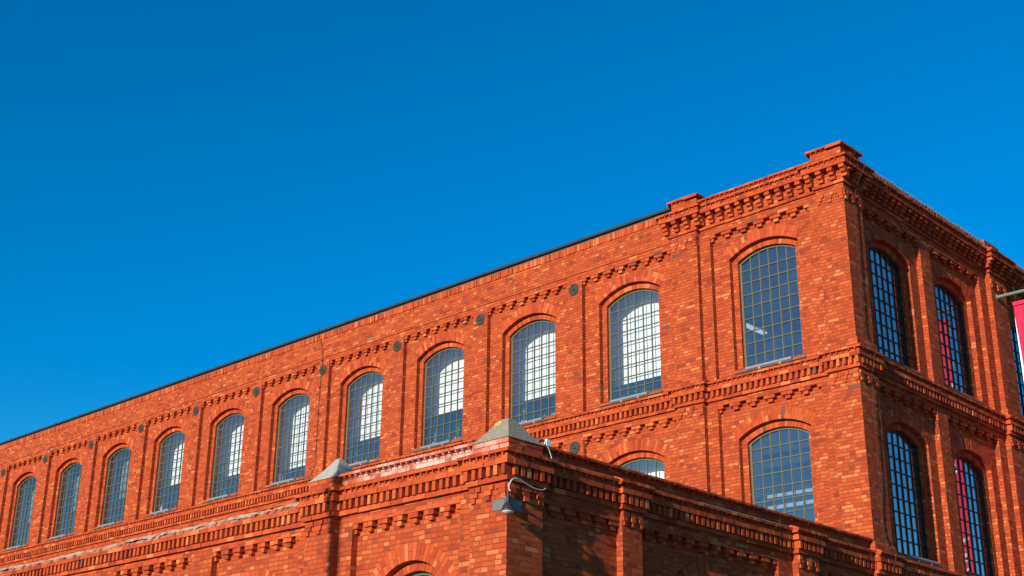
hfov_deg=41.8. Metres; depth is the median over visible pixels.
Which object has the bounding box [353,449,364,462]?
potted plant
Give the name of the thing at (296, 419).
window
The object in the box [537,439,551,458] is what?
security camera
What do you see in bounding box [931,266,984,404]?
window
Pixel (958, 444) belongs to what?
window
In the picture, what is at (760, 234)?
window
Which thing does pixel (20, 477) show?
window
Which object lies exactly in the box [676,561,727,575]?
window
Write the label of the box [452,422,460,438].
potted plant
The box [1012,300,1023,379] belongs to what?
banner
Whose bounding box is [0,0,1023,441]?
sky
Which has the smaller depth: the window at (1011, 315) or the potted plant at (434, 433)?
the window at (1011, 315)
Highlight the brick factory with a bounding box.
[0,140,1023,575]
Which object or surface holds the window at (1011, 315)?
in the brick factory
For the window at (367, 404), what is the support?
in the brick factory
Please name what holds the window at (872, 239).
in the brick factory
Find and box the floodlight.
[492,478,545,513]
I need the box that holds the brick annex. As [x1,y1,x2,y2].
[0,418,875,575]
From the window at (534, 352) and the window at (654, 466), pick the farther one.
the window at (534, 352)
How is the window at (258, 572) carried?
in the brick annex
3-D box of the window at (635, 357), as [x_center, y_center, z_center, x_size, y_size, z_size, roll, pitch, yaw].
[3.201,1.318,34.334,2.500,3.428,0.905,-19,-28,40]
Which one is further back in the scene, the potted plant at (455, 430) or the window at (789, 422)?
the potted plant at (455, 430)
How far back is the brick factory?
34.53 m
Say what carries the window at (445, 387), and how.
in the brick factory
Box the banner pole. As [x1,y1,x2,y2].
[996,287,1023,299]
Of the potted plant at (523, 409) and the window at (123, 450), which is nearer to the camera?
the potted plant at (523, 409)
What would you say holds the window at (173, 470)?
in the brick factory
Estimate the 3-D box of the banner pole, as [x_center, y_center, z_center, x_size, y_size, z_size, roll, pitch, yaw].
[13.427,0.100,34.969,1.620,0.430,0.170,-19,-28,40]
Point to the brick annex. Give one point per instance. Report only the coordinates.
(431, 514)
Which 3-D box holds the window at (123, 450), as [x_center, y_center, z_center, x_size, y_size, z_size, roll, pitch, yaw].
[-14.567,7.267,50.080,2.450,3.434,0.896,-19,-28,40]
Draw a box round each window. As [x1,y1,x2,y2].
[2,465,39,551]
[45,451,84,540]
[93,435,133,529]
[144,419,188,516]
[202,400,247,502]
[245,570,277,575]
[264,379,313,487]
[338,356,386,467]
[371,542,458,575]
[412,331,468,451]
[498,303,559,425]
[594,270,664,406]
[598,439,669,478]
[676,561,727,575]
[724,224,805,373]
[733,406,815,521]
[864,227,922,375]
[881,410,942,567]
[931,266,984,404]
[951,438,992,575]
[1008,311,1023,415]
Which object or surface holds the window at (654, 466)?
in the brick factory
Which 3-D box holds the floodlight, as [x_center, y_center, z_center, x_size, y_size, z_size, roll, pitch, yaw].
[0.201,3.145,19.972,0.551,0.574,0.934,-37,-43,57]
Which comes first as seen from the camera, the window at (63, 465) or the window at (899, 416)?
the window at (899, 416)
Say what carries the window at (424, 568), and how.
in the brick annex
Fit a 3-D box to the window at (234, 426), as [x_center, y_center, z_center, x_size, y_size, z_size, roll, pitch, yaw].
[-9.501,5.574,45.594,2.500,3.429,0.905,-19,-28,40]
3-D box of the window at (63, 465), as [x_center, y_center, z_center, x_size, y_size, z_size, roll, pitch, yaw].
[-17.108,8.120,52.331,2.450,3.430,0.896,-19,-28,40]
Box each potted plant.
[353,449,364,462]
[428,426,441,443]
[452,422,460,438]
[516,404,530,421]

